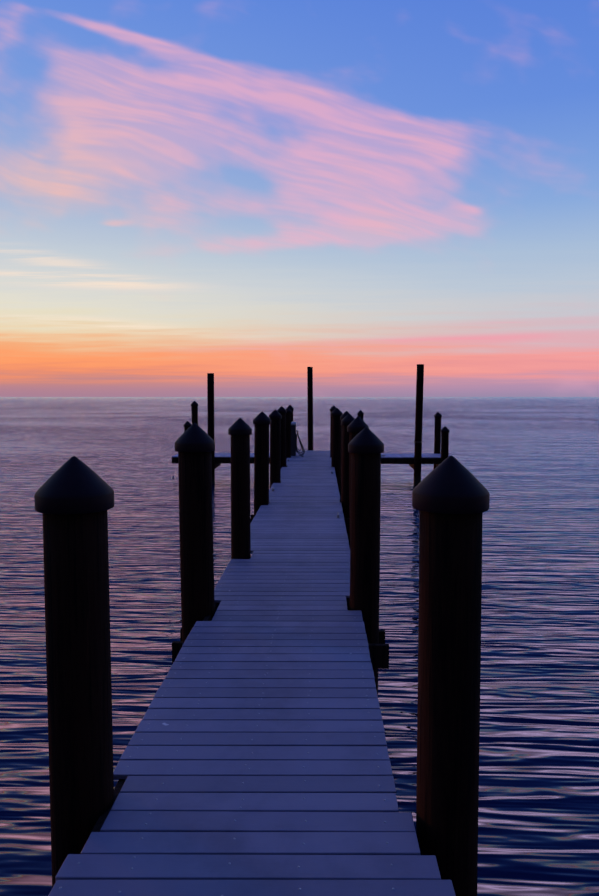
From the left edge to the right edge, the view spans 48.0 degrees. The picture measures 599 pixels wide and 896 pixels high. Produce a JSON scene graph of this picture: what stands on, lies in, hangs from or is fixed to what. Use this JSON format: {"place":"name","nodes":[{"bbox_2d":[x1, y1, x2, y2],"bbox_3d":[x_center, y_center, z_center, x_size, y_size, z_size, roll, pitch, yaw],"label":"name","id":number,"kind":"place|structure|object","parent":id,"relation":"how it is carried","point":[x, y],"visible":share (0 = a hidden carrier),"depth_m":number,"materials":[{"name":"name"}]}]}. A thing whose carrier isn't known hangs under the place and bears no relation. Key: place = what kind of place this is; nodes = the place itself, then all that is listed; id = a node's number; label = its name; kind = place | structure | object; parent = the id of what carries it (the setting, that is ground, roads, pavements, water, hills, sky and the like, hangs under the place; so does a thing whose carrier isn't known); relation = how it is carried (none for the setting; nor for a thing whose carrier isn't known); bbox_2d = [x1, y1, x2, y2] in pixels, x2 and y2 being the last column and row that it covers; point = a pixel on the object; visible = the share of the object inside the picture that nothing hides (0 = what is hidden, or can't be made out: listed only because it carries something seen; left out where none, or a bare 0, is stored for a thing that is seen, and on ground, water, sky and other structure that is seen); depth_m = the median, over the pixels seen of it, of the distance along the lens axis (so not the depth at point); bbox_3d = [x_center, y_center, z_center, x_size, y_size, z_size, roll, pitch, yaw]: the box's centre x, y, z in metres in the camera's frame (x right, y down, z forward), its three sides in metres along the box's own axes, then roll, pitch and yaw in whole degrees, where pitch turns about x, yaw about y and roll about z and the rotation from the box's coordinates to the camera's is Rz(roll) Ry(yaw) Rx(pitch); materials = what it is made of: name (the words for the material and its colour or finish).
{"place":"outdoors","nodes":[
{"label":"outdoors","id":0,"kind":"place"},
{"bbox_2d":[0,397,598,895],"bbox_3d":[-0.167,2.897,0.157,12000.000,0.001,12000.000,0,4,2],"label":"sea","id":1,"kind":"structure","parent":0,"point":[530,465],"depth_m":10.10,"materials":[{"name":"liquid"}]},
{"bbox_2d":[34,456,113,887],"bbox_3d":[-1.030,1.946,3.220,0.347,3.830,0.347,0,4,-1],"label":"pile","id":2,"kind":"object","parent":1,"relation":"in","point":[74,498],"visible":0.94,"depth_m":3.03,"materials":[{"name":"brown wood"}]},
{"bbox_2d":[80,477,388,853],"bbox_3d":[0.122,1.209,12.487,2.078,0.450,23.050,0,4,2],"label":"deck framing","id":3,"kind":"object","parent":2,"relation":"attached to","point":[379,655],"visible":0.06,"depth_m":5.89,"materials":[{"name":"brown wood"}]},
{"bbox_2d":[48,450,455,895],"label":"deck planks","id":4,"kind":"object","parent":3,"relation":"on","point":[187,845],"visible":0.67,"depth_m":3.58,"materials":[{"name":"wood"}]},
{"bbox_2d":[59,455,393,895],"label":"deck screws","id":5,"kind":"object","parent":4,"relation":"on","point":[257,725],"visible":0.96,"depth_m":3.74,"materials":[{"name":"silver metal"}]},
{"bbox_2d":[291,422,296,455],"bbox_3d":[-0.178,-0.296,21.738,0.295,1.090,0.230,0,4,2],"label":"power pedestal","id":6,"kind":"object","parent":4,"relation":"on","point":[293,436],"visible":0.69,"depth_m":21.64,"materials":[{"name":"grey plastic"}]},
{"bbox_2d":[295,431,304,456],"bbox_3d":[0.011,-0.136,21.524,0.309,0.802,0.468,0,4,2],"label":"hose","id":7,"kind":"object","parent":4,"relation":"on","point":[302,448],"visible":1,"depth_m":21.65,"materials":[{"name":"black rubber"}]},
{"bbox_2d":[183,421,190,431],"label":"pile","id":8,"kind":"object","parent":1,"relation":"in","point":[186,425],"visible":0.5,"depth_m":22.29,"materials":[{"name":"brown wood"}]},
{"bbox_2d":[191,401,197,424],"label":"pile","id":9,"kind":"object","parent":1,"relation":"in","point":[194,407],"visible":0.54,"depth_m":23.89,"materials":[{"name":"brown wood"}]},
{"bbox_2d":[175,423,214,641],"bbox_3d":[-0.919,1.711,6.053,0.353,3.870,0.353,-1,4,-13],"label":"pile","id":10,"kind":"object","parent":1,"relation":"in","point":[194,445],"visible":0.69,"depth_m":5.86,"materials":[{"name":"brown wood"}]},
{"bbox_2d":[207,373,214,484],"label":"pile","id":11,"kind":"object","parent":1,"relation":"in","point":[210,392],"visible":0.56,"depth_m":22.16,"materials":[{"name":"brown wood"}]},
{"bbox_2d":[228,418,251,558],"bbox_3d":[-0.712,1.560,8.168,0.283,3.850,0.297,2,5,22],"label":"pile","id":12,"kind":"object","parent":1,"relation":"in","point":[240,431],"visible":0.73,"depth_m":7.99,"materials":[{"name":"brown wood"}]},
{"bbox_2d":[253,412,270,516],"bbox_3d":[-0.677,1.262,12.140,0.338,3.840,0.336,-4,6,-40],"label":"pile","id":13,"kind":"object","parent":1,"relation":"in","point":[261,421],"visible":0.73,"depth_m":11.96,"materials":[{"name":"brown wood"}]},
{"bbox_2d":[269,409,281,487],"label":"pile","id":14,"kind":"object","parent":1,"relation":"in","point":[275,416],"visible":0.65,"depth_m":14.99,"materials":[{"name":"brown wood"}]},
{"bbox_2d":[277,406,286,467],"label":"pile","id":15,"kind":"object","parent":1,"relation":"on","point":[281,410],"visible":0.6,"depth_m":18.30,"materials":[{"name":"brown wood"}]},
{"bbox_2d":[286,408,291,458],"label":"pile","id":16,"kind":"object","parent":1,"relation":"on","point":[288,432],"visible":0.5,"depth_m":21.09,"materials":[{"name":"brown wood"}]},
{"bbox_2d":[287,405,293,421],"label":"pile","id":17,"kind":"object","parent":1,"relation":"on","point":[290,407],"visible":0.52,"depth_m":23.60,"materials":[{"name":"brown wood"}]},
{"bbox_2d":[172,457,440,468],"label":"cross beam","id":18,"kind":"structure","parent":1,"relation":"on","point":[409,461],"depth_m":22.35,"materials":[{"name":"brown wood"}]},
{"bbox_2d":[172,453,455,457],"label":"wing planks","id":19,"kind":"object","parent":18,"relation":"on","point":[405,455],"visible":0.25,"depth_m":22.99,"materials":[{"name":"brown wood"}]},
{"bbox_2d":[272,455,385,517],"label":"cleats","id":20,"kind":"object","parent":18,"relation":"on","point":[338,516],"visible":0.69,"depth_m":13.60,"materials":[{"name":"grey metal"}]},
{"bbox_2d":[307,367,312,449],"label":"pile","id":21,"kind":"object","parent":1,"relation":"in","point":[310,401],"visible":0.52,"depth_m":24.04,"materials":[{"name":"brown wood"}]},
{"bbox_2d":[330,405,335,456],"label":"pile","id":22,"kind":"object","parent":1,"relation":"on","point":[333,407],"visible":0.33,"depth_m":21.23,"materials":[{"name":"brown wood"}]},
{"bbox_2d":[331,408,342,492],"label":"pile","id":23,"kind":"object","parent":1,"relation":"in","point":[336,413],"visible":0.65,"depth_m":18.18,"materials":[{"name":"brown wood"}]},
{"bbox_2d":[340,411,349,478],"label":"pile","id":24,"kind":"object","parent":1,"relation":"on","point":[344,414],"visible":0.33,"depth_m":14.92,"materials":[{"name":"brown wood"}]},
{"bbox_2d":[341,414,354,547],"bbox_3d":[0.889,1.271,12.287,0.305,3.800,0.295,0,4,-5],"label":"pile","id":25,"kind":"object","parent":1,"relation":"in","point":[347,420],"visible":0.42,"depth_m":12.13,"materials":[{"name":"brown wood"}]},
{"bbox_2d":[347,416,368,533],"bbox_3d":[0.794,1.491,9.139,0.314,3.840,0.296,1,4,9],"label":"pile","id":26,"kind":"object","parent":1,"relation":"in","point":[356,425],"visible":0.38,"depth_m":8.94,"materials":[{"name":"brown wood"}]},
{"bbox_2d":[357,410,363,419],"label":"pile","id":27,"kind":"object","parent":1,"relation":"in","point":[360,413],"visible":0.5,"depth_m":23.78,"materials":[{"name":"brown wood"}]},
{"bbox_2d":[348,427,383,695],"bbox_3d":[0.597,1.721,6.176,0.327,3.830,0.324,-3,5,-33],"label":"pile","id":28,"kind":"object","parent":1,"relation":"in","point":[365,447],"visible":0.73,"depth_m":5.99,"materials":[{"name":"brown wood"}]},
{"bbox_2d":[413,364,423,484],"bbox_3d":[3.893,-0.152,22.085,0.294,5.150,0.266,4,6,43],"label":"pile","id":29,"kind":"object","parent":1,"relation":"in","point":[418,423],"visible":0.75,"depth_m":21.94,"materials":[{"name":"brown wood"}]},
{"bbox_2d":[433,412,441,469],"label":"pile","id":30,"kind":"object","parent":1,"relation":"in","point":[437,436],"visible":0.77,"depth_m":23.68,"materials":[{"name":"brown wood"}]},
{"bbox_2d":[440,426,449,462],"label":"pile","id":31,"kind":"object","parent":1,"relation":"on","point":[445,431],"visible":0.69,"depth_m":22.05,"materials":[{"name":"brown wood"}]},
{"bbox_2d":[412,456,489,895],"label":"pile","id":32,"kind":"object","parent":1,"relation":"in","point":[450,498],"visible":1,"depth_m":2.94,"materials":[{"name":"brown wood"}]},
{"bbox_2d":[0,0,598,396],"label":"sky","id":33,"kind":"structure","parent":0,"point":[253,195],"materials":[{"name":"blue"}]}
]}

